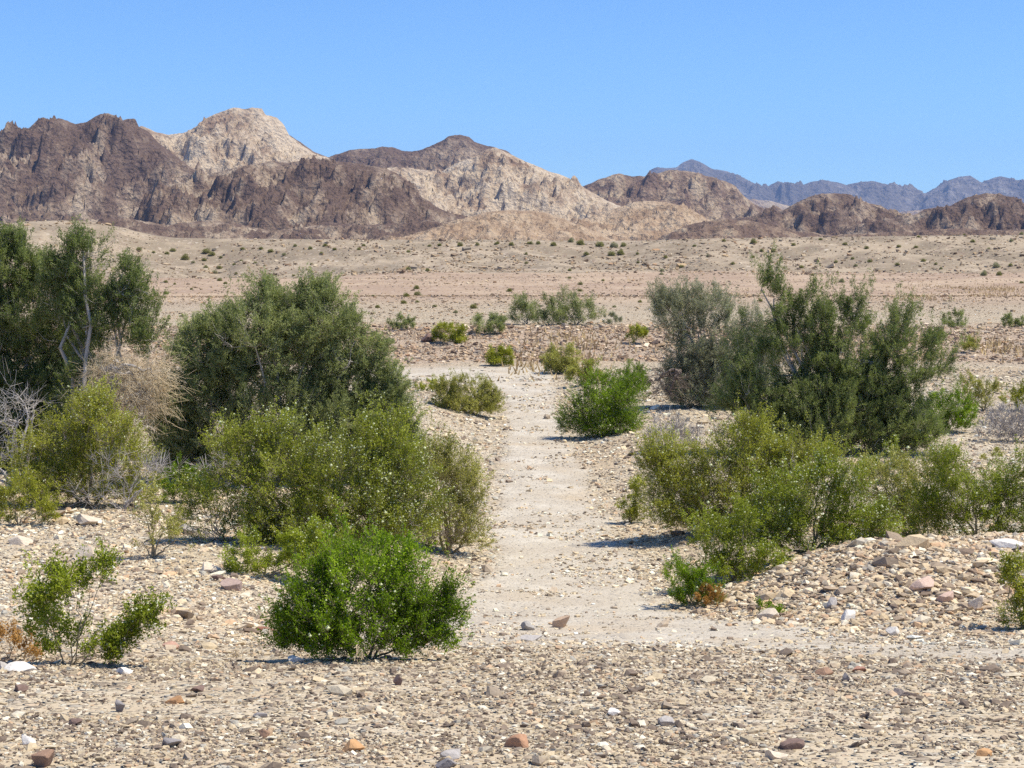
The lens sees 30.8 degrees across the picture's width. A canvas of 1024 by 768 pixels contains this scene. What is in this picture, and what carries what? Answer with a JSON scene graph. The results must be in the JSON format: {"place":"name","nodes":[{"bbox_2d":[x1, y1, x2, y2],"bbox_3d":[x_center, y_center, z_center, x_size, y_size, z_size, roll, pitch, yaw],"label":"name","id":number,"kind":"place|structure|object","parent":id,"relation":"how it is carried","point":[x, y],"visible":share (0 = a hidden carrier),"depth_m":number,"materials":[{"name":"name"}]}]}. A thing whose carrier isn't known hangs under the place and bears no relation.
{"place":"outdoors","nodes":[
{"label":"outdoors","id":0,"kind":"place"},
{"bbox_2d":[0,113,204,223],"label":"mountain","id":1,"kind":"structure","parent":0,"point":[106,165],"depth_m":1438.82,"materials":[{"name":"stone"}]},
{"bbox_2d":[140,107,328,174],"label":"pale peak","id":2,"kind":"structure","parent":0,"point":[230,138],"depth_m":1921.32,"materials":[{"name":"stone"}]},
{"bbox_2d":[75,217,442,239],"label":"foothill","id":3,"kind":"structure","parent":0,"point":[223,230],"depth_m":947.45,"materials":[{"name":"stone"}]},
{"bbox_2d":[133,155,467,230],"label":"foothill","id":4,"kind":"structure","parent":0,"point":[276,196],"depth_m":1098.43,"materials":[{"name":"stone"}]},
{"bbox_2d":[289,135,511,170],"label":"dark peak ridge","id":5,"kind":"structure","parent":0,"point":[446,153],"depth_m":2259.62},
{"bbox_2d":[385,210,615,240],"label":"tan hill","id":6,"kind":"structure","parent":0,"point":[516,225],"depth_m":785.53,"materials":[{"name":"stone"}]},
{"bbox_2d":[387,148,620,220],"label":"pale ridge","id":7,"kind":"structure","parent":0,"point":[490,180],"depth_m":1669.29,"materials":[{"name":"stone"}]},
{"bbox_2d":[0,220,1023,767],"bbox_3d":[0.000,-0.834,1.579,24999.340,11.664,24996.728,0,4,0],"label":"ground","id":8,"kind":"structure","parent":0,"point":[556,494],"depth_m":26.50,"materials":[{"name":"gravel"}]},
{"bbox_2d":[8,535,32,545],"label":"stone","id":9,"kind":"object","parent":8,"relation":"on","point":[19,540],"visible":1,"depth_m":21.89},
{"bbox_2d":[4,661,37,671],"bbox_3d":[-3.155,1.828,11.929,0.222,0.076,0.178,0,4,0],"label":"stone","id":10,"kind":"object","parent":8,"relation":"on","point":[19,666],"visible":0.67,"depth_m":11.91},
{"bbox_2d":[0,618,44,659],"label":"brush","id":11,"kind":"object","parent":8,"relation":"on","point":[17,637],"visible":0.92,"depth_m":12.84,"materials":[{"name":"brown plant"}]},
{"bbox_2d":[0,356,52,489],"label":"dead brush","id":12,"kind":"object","parent":8,"relation":"on","point":[17,422],"visible":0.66,"depth_m":27.11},
{"bbox_2d":[21,734,35,744],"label":"stone","id":13,"kind":"object","parent":8,"relation":"on","point":[26,739],"visible":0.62,"depth_m":8.55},
{"bbox_2d":[0,467,64,525],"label":"creosote bush","id":14,"kind":"object","parent":8,"relation":"on","point":[48,506],"visible":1,"depth_m":23.56,"materials":[{"name":"green plant"}]},
{"bbox_2d":[31,749,53,766],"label":"stone","id":15,"kind":"object","parent":8,"relation":"on","point":[43,758],"visible":1,"depth_m":7.99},
{"bbox_2d":[0,215,106,469],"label":"ironwood tree","id":16,"kind":"object","parent":8,"relation":"on","point":[35,372],"visible":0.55,"depth_m":30.66,"materials":[{"name":"green plant"}]},
{"bbox_2d":[0,367,167,506],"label":"creosote bush","id":17,"kind":"object","parent":8,"relation":"on","point":[92,414],"visible":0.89,"depth_m":25.48,"materials":[{"name":"green plant"}]},
{"bbox_2d":[73,545,99,559],"bbox_3d":[-4.791,1.910,20.927,0.292,0.198,0.232,0,4,0],"label":"stone","id":18,"kind":"object","parent":8,"relation":"on","point":[91,551],"visible":0.59,"depth_m":20.86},
{"bbox_2d":[75,513,100,525],"bbox_3d":[-5.395,1.747,23.680,0.282,0.200,0.321,-2,4,-27],"label":"stone","id":19,"kind":"object","parent":8,"relation":"on","point":[81,519],"visible":0.96,"depth_m":23.59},
{"bbox_2d":[8,536,176,666],"bbox_3d":[-2.805,1.478,12.401,1.157,0.962,0.644,0,4,0],"label":"creosote bush","id":20,"kind":"object","parent":8,"relation":"on","point":[111,640],"visible":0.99,"depth_m":12.36,"materials":[{"name":"green plant"}]},
{"bbox_2d":[29,214,172,472],"bbox_3d":[-6.676,-0.609,30.077,2.419,4.303,1.385,0,4,0],"label":"ironwood tree","id":21,"kind":"object","parent":8,"relation":"on","point":[68,276],"visible":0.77,"depth_m":29.86,"materials":[{"name":"green plant"}]},
{"bbox_2d":[115,699,124,711],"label":"stone","id":22,"kind":"object","parent":8,"relation":"on","point":[119,705],"visible":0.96,"depth_m":9.86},
{"bbox_2d":[116,667,132,673],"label":"stone","id":23,"kind":"object","parent":8,"relation":"on","point":[123,670],"visible":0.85,"depth_m":11.82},
{"bbox_2d":[60,440,192,510],"bbox_3d":[-5.192,1.257,25.215,1.767,1.069,1.126,0,4,0],"label":"dead brush","id":24,"kind":"object","parent":8,"relation":"on","point":[149,470],"visible":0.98,"depth_m":25.14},
{"bbox_2d":[60,326,202,441],"bbox_3d":[-5.636,0.053,27.615,2.045,1.854,1.491,0,4,0],"label":"dead brush","id":25,"kind":"object","parent":8,"relation":"on","point":[112,367],"visible":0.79,"depth_m":27.51,"materials":[{"name":"plant"}]},
{"bbox_2d":[126,479,195,557],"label":"creosote bush","id":26,"kind":"object","parent":8,"relation":"on","point":[170,527],"visible":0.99,"depth_m":20.79,"materials":[{"name":"green plant"}]},
{"bbox_2d":[162,737,180,746],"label":"stone","id":27,"kind":"object","parent":8,"relation":"on","point":[170,742],"visible":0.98,"depth_m":8.51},
{"bbox_2d":[165,695,184,703],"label":"stone","id":28,"kind":"object","parent":8,"relation":"on","point":[177,699],"visible":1,"depth_m":10.15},
{"bbox_2d":[152,452,217,502],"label":"creosote bush","id":29,"kind":"object","parent":8,"relation":"on","point":[170,492],"visible":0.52,"depth_m":26.15,"materials":[{"name":"green plant"}]},
{"bbox_2d":[202,561,220,572],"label":"stone","id":30,"kind":"object","parent":8,"relation":"on","point":[207,566],"visible":0.88,"depth_m":19.74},
{"bbox_2d":[188,517,235,542],"bbox_3d":[-3.530,1.750,21.883,0.531,0.392,0.283,1,4,19],"label":"dead brush","id":31,"kind":"object","parent":8,"relation":"on","point":[211,532],"visible":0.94,"depth_m":21.86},
{"bbox_2d":[0,472,446,640],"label":"rubble","id":32,"kind":"object","parent":8,"relation":"on","point":[181,613],"visible":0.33,"depth_m":19.60,"materials":[{"name":"stone"}]},
{"bbox_2d":[220,578,241,590],"bbox_3d":[-2.793,2.008,18.451,0.228,0.147,0.151,-2,4,-21],"label":"stone","id":33,"kind":"object","parent":8,"relation":"on","point":[229,584],"visible":1,"depth_m":18.41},
{"bbox_2d":[184,445,280,494],"bbox_3d":[-3.686,1.311,24.617,1.331,1.085,0.756,-1,4,-17],"label":"dead brush","id":34,"kind":"object","parent":8,"relation":"on","point":[224,466],"visible":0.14,"depth_m":24.64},
{"bbox_2d":[138,261,432,482],"bbox_3d":[-3.477,-0.092,28.676,4.619,3.612,2.285,0,4,0],"label":"ironwood tree","id":35,"kind":"object","parent":8,"relation":"on","point":[233,346],"visible":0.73,"depth_m":28.27,"materials":[{"name":"green plant"}]},
{"bbox_2d":[216,513,354,577],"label":"creosote bush","id":36,"kind":"object","parent":8,"relation":"on","point":[233,565],"visible":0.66,"depth_m":19.64,"materials":[{"name":"green plant"}]},
{"bbox_2d":[288,655,305,662],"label":"stone","id":37,"kind":"object","parent":8,"relation":"on","point":[293,658],"visible":0.73,"depth_m":12.87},
{"bbox_2d":[161,384,459,549],"bbox_3d":[-2.383,1.075,21.872,3.544,2.118,1.712,0,4,0],"label":"creosote bush","id":38,"kind":"object","parent":8,"relation":"on","point":[271,518],"visible":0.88,"depth_m":21.75,"materials":[{"name":"green plant"}]},
{"bbox_2d":[342,739,364,751],"bbox_3d":[-0.726,1.647,8.407,0.085,0.062,0.104,-3,5,-39],"label":"stone","id":39,"kind":"object","parent":8,"relation":"on","point":[353,745],"visible":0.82,"depth_m":8.39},
{"bbox_2d":[251,496,476,661],"bbox_3d":[-1.068,1.411,13.124,1.313,1.230,1.220,-3,5,-39],"label":"creosote bush","id":40,"kind":"object","parent":8,"relation":"on","point":[313,618],"visible":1,"depth_m":13.02,"materials":[{"name":"green plant"}]},
{"bbox_2d":[384,311,416,329],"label":"desert shrub","id":41,"kind":"object","parent":8,"relation":"on","point":[403,323],"visible":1,"depth_m":74.54,"materials":[{"name":"green plant"}]},
{"bbox_2d":[409,373,445,390],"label":"creosote bush","id":42,"kind":"object","parent":8,"relation":"on","point":[422,385],"visible":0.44,"depth_m":48.94,"materials":[{"name":"green plant"}]},
{"bbox_2d":[435,757,456,767],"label":"stone","id":43,"kind":"object","parent":8,"relation":"on","point":[447,762],"visible":1,"depth_m":7.94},
{"bbox_2d":[431,320,468,342],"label":"desert shrub","id":44,"kind":"object","parent":8,"relation":"on","point":[455,336],"visible":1,"depth_m":68.69,"materials":[{"name":"green plant"}]},
{"bbox_2d":[440,749,460,759],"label":"stone","id":45,"kind":"object","parent":8,"relation":"on","point":[454,754],"visible":0.7,"depth_m":8.12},
{"bbox_2d":[425,519,475,560],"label":"bush","id":46,"kind":"object","parent":8,"relation":"on","point":[446,534],"visible":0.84,"depth_m":23.97,"materials":[{"name":"green plant"}]},
{"bbox_2d":[406,409,498,554],"bbox_3d":[-0.788,1.331,24.614,1.168,2.035,1.081,1,4,18],"label":"creosote bush","id":47,"kind":"object","parent":8,"relation":"on","point":[467,487],"visible":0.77,"depth_m":24.55,"materials":[{"name":"green plant"}]},
{"bbox_2d":[424,368,508,414],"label":"creosote bush","id":48,"kind":"object","parent":8,"relation":"on","point":[454,398],"visible":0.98,"depth_m":43.98,"materials":[{"name":"green plant"}]},
{"bbox_2d":[469,311,508,333],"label":"desert shrub","id":49,"kind":"object","parent":8,"relation":"on","point":[497,322],"visible":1,"depth_m":72.45,"materials":[{"name":"green plant"}]},
{"bbox_2d":[484,343,515,365],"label":"desert shrub","id":50,"kind":"object","parent":8,"relation":"on","point":[502,353],"visible":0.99,"depth_m":61.80,"materials":[{"name":"green plant"}]},
{"bbox_2d":[0,363,1023,767],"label":"gravel","id":51,"kind":"structure","parent":8,"relation":"on","point":[590,681],"depth_m":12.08,"materials":[{"name":"gravel"}]},
{"bbox_2d":[0,220,1023,322],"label":"rubble","id":52,"kind":"object","parent":8,"relation":"on","point":[467,247],"visible":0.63,"depth_m":282.38,"materials":[{"name":"stone"}]},
{"bbox_2d":[505,733,528,747],"bbox_3d":[0.021,1.633,8.458,0.110,0.078,0.089,0,4,0],"label":"stone","id":53,"kind":"object","parent":8,"relation":"on","point":[518,740],"visible":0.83,"depth_m":8.44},
{"bbox_2d":[11,321,1023,365],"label":"rubble","id":54,"kind":"object","parent":8,"relation":"on","point":[472,333],"visible":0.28,"depth_m":68.87,"materials":[{"name":"stone"}]},
{"bbox_2d":[506,291,543,323],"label":"desert shrub","id":55,"kind":"object","parent":8,"relation":"on","point":[523,305],"visible":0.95,"depth_m":82.85,"materials":[{"name":"green plant"}]},
{"bbox_2d":[521,621,534,629],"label":"stone","id":56,"kind":"object","parent":8,"relation":"on","point":[526,625],"visible":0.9,"depth_m":17.75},
{"bbox_2d":[37,293,1023,298],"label":"rubble","id":57,"kind":"object","parent":8,"relation":"on","point":[433,296],"visible":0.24,"depth_m":146.05,"materials":[{"name":"stone"}]},
{"bbox_2d":[520,635,541,640],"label":"stone","id":58,"kind":"object","parent":8,"relation":"on","point":[529,637],"visible":0.9,"depth_m":15.91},
{"bbox_2d":[531,290,571,324],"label":"desert shrub","id":59,"kind":"object","parent":8,"relation":"on","point":[552,312],"visible":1,"depth_m":81.77,"materials":[{"name":"green plant"}]},
{"bbox_2d":[552,615,569,627],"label":"stone","id":60,"kind":"object","parent":8,"relation":"on","point":[561,622],"visible":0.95,"depth_m":18.03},
{"bbox_2d":[539,342,583,373],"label":"desert shrub","id":61,"kind":"object","parent":8,"relation":"on","point":[556,363],"visible":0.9,"depth_m":58.72,"materials":[{"name":"green plant"}]},
{"bbox_2d":[549,283,607,324],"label":"desert shrub","id":62,"kind":"object","parent":8,"relation":"on","point":[575,305],"visible":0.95,"depth_m":82.16,"materials":[{"name":"green plant"}]},
{"bbox_2d":[563,354,602,385],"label":"desert shrub","id":63,"kind":"object","parent":8,"relation":"on","point":[572,371],"visible":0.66,"depth_m":52.95,"materials":[{"name":"green plant"}]},
{"bbox_2d":[549,358,651,437],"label":"creosote bush","id":64,"kind":"object","parent":8,"relation":"on","point":[607,415],"visible":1,"depth_m":39.47,"materials":[{"name":"green plant"}]},
{"bbox_2d":[602,311,622,323],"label":"desert shrub","id":65,"kind":"object","parent":8,"relation":"on","point":[615,317],"visible":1,"depth_m":82.93,"materials":[{"name":"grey plant"}]},
{"bbox_2d":[609,358,651,399],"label":"creosote bush","id":66,"kind":"object","parent":8,"relation":"on","point":[645,375],"visible":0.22,"depth_m":45.07,"materials":[{"name":"green plant"}]},
{"bbox_2d":[614,474,649,522],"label":"creosote bush","id":67,"kind":"object","parent":8,"relation":"on","point":[633,510],"visible":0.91,"depth_m":27.67,"materials":[{"name":"green plant"}]},
{"bbox_2d":[625,322,648,343],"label":"desert shrub","id":68,"kind":"object","parent":8,"relation":"on","point":[639,331],"visible":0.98,"depth_m":69.03,"materials":[{"name":"green plant"}]},
{"bbox_2d":[657,715,674,725],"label":"stone","id":69,"kind":"object","parent":8,"relation":"on","point":[664,720],"visible":0.91,"depth_m":9.16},
{"bbox_2d":[643,362,694,410],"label":"dead brush","id":70,"kind":"object","parent":8,"relation":"on","point":[677,372],"visible":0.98,"depth_m":42.07,"materials":[{"name":"grey plant"}]},
{"bbox_2d":[642,410,710,446],"bbox_3d":[3.127,0.857,35.526,1.434,0.880,0.936,0,4,0],"label":"dead brush","id":71,"kind":"object","parent":8,"relation":"on","point":[680,428],"visible":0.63,"depth_m":35.54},
{"bbox_2d":[658,545,727,605],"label":"creosote bush","id":72,"kind":"object","parent":8,"relation":"on","point":[697,576],"visible":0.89,"depth_m":20.24,"materials":[{"name":"green plant"}]},
{"bbox_2d":[693,582,727,606],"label":"dry shrub","id":73,"kind":"object","parent":8,"relation":"on","point":[713,591],"visible":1,"depth_m":20.07,"materials":[{"name":"brown plant"}]},
{"bbox_2d":[643,273,787,408],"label":"ironwood tree","id":74,"kind":"object","parent":8,"relation":"on","point":[701,356],"visible":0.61,"depth_m":42.73,"materials":[{"name":"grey plant"}]},
{"bbox_2d":[678,487,795,582],"bbox_3d":[2.613,1.767,21.575,1.432,1.203,1.039,0,4,0],"label":"creosote bush","id":75,"kind":"object","parent":8,"relation":"on","point":[763,551],"visible":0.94,"depth_m":21.41,"materials":[{"name":"green plant"}]},
{"bbox_2d":[625,389,855,533],"bbox_3d":[3.173,1.086,25.692,3.221,2.097,1.560,0,4,0],"label":"creosote bush","id":76,"kind":"object","parent":8,"relation":"on","point":[659,459],"visible":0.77,"depth_m":25.53,"materials":[{"name":"green plant"}]},
{"bbox_2d":[757,608,778,618],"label":"stone","id":77,"kind":"object","parent":8,"relation":"on","point":[771,613],"visible":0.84,"depth_m":18.66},
{"bbox_2d":[753,595,787,612],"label":"creosote bush","id":78,"kind":"object","parent":8,"relation":"on","point":[769,604],"visible":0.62,"depth_m":18.90,"materials":[{"name":"green plant"}]},
{"bbox_2d":[765,750,787,760],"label":"stone","id":79,"kind":"object","parent":8,"relation":"on","point":[771,755],"visible":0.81,"depth_m":8.19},
{"bbox_2d":[779,738,804,749],"bbox_3d":[1.282,1.656,8.520,0.115,0.049,0.094,0,4,0],"label":"stone","id":80,"kind":"object","parent":8,"relation":"on","point":[792,743],"visible":1,"depth_m":8.48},
{"bbox_2d":[716,430,912,555],"bbox_3d":[3.558,1.306,21.981,2.402,1.541,1.435,0,4,0],"label":"creosote bush","id":81,"kind":"object","parent":8,"relation":"on","point":[834,529],"visible":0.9,"depth_m":21.89,"materials":[{"name":"green plant"}]},
{"bbox_2d":[815,667,833,674],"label":"stone","id":82,"kind":"object","parent":8,"relation":"on","point":[824,671],"visible":0.84,"depth_m":11.96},
{"bbox_2d":[691,241,983,454],"bbox_3d":[5.946,-0.639,34.075,5.281,4.066,2.437,0,4,0],"label":"palo verde tree","id":83,"kind":"object","parent":8,"relation":"on","point":[874,394],"visible":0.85,"depth_m":33.85,"materials":[{"name":"green plant"}]},
{"bbox_2d":[663,531,1023,636],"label":"rubble","id":84,"kind":"object","parent":8,"relation":"on","point":[898,554],"visible":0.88,"depth_m":19.50,"materials":[{"name":"stone"}]},
{"bbox_2d":[841,609,855,620],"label":"stone","id":85,"kind":"object","parent":8,"relation":"on","point":[847,614],"visible":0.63,"depth_m":18.12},
{"bbox_2d":[851,434,912,481],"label":"creosote bush","id":86,"kind":"object","parent":8,"relation":"on","point":[885,443],"visible":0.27,"depth_m":30.06,"materials":[{"name":"green plant"}]},
{"bbox_2d":[885,627,899,634],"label":"stone","id":87,"kind":"object","parent":8,"relation":"on","point":[892,631],"visible":0.91,"depth_m":16.82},
{"bbox_2d":[847,436,961,535],"bbox_3d":[5.217,1.405,24.624,1.606,1.406,0.978,0,4,0],"label":"creosote bush","id":88,"kind":"object","parent":8,"relation":"on","point":[905,469],"visible":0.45,"depth_m":24.57,"materials":[{"name":"green plant"}]},
{"bbox_2d":[893,687,916,696],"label":"stone","id":89,"kind":"object","parent":8,"relation":"on","point":[900,692],"visible":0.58,"depth_m":10.47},
{"bbox_2d":[909,576,933,590],"bbox_3d":[4.178,2.054,18.915,0.238,0.184,0.225,4,5,44],"label":"stone","id":90,"kind":"object","parent":8,"relation":"on","point":[925,583],"visible":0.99,"depth_m":18.86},
{"bbox_2d":[936,591,953,602],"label":"stone","id":91,"kind":"object","parent":8,"relation":"on","point":[948,596],"visible":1,"depth_m":18.57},
{"bbox_2d":[914,381,983,431],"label":"creosote bush","id":92,"kind":"object","parent":8,"relation":"on","point":[959,418],"visible":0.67,"depth_m":37.83,"materials":[{"name":"green plant"}]},
{"bbox_2d":[941,306,968,326],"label":"desert shrub","id":93,"kind":"object","parent":8,"relation":"on","point":[957,321],"visible":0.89,"depth_m":79.88,"materials":[{"name":"green plant"}]},
{"bbox_2d":[895,431,1023,536],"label":"creosote bush","id":94,"kind":"object","parent":8,"relation":"on","point":[1001,494],"visible":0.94,"depth_m":23.63,"materials":[{"name":"green plant"}]},
{"bbox_2d":[958,335,979,351],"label":"desert shrub","id":95,"kind":"object","parent":8,"relation":"on","point":[970,343],"visible":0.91,"depth_m":65.75,"materials":[{"name":"green plant"}]},
{"bbox_2d":[967,595,982,608],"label":"stone","id":96,"kind":"object","parent":8,"relation":"on","point":[976,603],"visible":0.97,"depth_m":18.34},
{"bbox_2d":[958,367,1002,410],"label":"creosote bush","id":97,"kind":"object","parent":8,"relation":"on","point":[994,387],"visible":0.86,"depth_m":42.06,"materials":[{"name":"green plant"}]},
{"bbox_2d":[976,748,991,755],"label":"stone","id":98,"kind":"object","parent":8,"relation":"on","point":[983,752],"visible":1,"depth_m":8.22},
{"bbox_2d":[978,446,1006,462],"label":"creosote bush","id":99,"kind":"object","parent":8,"relation":"on","point":[992,453],"visible":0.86,"depth_m":32.92,"materials":[{"name":"green plant"}]},
{"bbox_2d":[971,400,1023,441],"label":"dead brush","id":100,"kind":"object","parent":8,"relation":"on","point":[1011,427],"visible":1,"depth_m":36.09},
{"bbox_2d":[989,542,1023,629],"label":"creosote bush","id":101,"kind":"object","parent":8,"relation":"on","point":[1006,574],"visible":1,"depth_m":17.31,"materials":[{"name":"green plant"}]},
{"bbox_2d":[989,538,1023,549],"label":"stone","id":102,"kind":"object","parent":8,"relation":"on","point":[1006,543],"visible":0.94,"depth_m":20.57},
{"bbox_2d":[998,378,1023,409],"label":"creosote bush","id":103,"kind":"object","parent":8,"relation":"on","point":[1019,394],"visible":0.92,"depth_m":42.04,"materials":[{"name":"green plant"}]},
{"bbox_2d":[1000,313,1023,326],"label":"desert shrub","id":104,"kind":"object","parent":8,"relation":"on","point":[1016,321],"visible":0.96,"depth_m":79.95,"materials":[{"name":"green plant"}]},
{"bbox_2d":[0,0,1023,192],"label":"sky","id":105,"kind":"structure","parent":0,"point":[923,94],"materials":[{"name":"blue"}]},
{"bbox_2d":[570,201,709,240],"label":"tan foothill","id":106,"kind":"structure","parent":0,"point":[644,220],"depth_m":1082.80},
{"bbox_2d":[583,170,781,220],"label":"brown ridge","id":107,"kind":"structure","parent":0,"point":[711,198],"depth_m":1896.28,"materials":[{"name":"stone"}]},
{"bbox_2d":[486,283,1023,380],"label":"dry grass","id":108,"kind":"structure","parent":0,"point":[993,342],"depth_m":68.48,"materials":[{"name":"plant"}]},
{"bbox_2d":[727,193,910,235],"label":"dark hill","id":109,"kind":"structure","parent":0,"point":[834,214],"depth_m":1291.67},
{"bbox_2d":[650,159,1023,211],"bbox_3d":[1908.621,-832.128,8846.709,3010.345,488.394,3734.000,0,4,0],"label":"mountain","id":110,"kind":"structure","parent":0,"point":[900,198],"depth_m":8583.11,"materials":[{"name":"stone"}]},
{"bbox_2d":[658,219,1023,239],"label":"dark foothill","id":111,"kind":"structure","parent":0,"point":[730,228],"depth_m":883.23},
{"bbox_2d":[750,199,944,214],"bbox_3d":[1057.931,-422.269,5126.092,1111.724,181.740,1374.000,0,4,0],"label":"distant foothill","id":112,"kind":"structure","parent":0,"point":[764,204],"depth_m":5149.38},
{"bbox_2d":[842,193,1023,234],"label":"hill","id":113,"kind":"structure","parent":0,"point":[998,211],"depth_m":1213.23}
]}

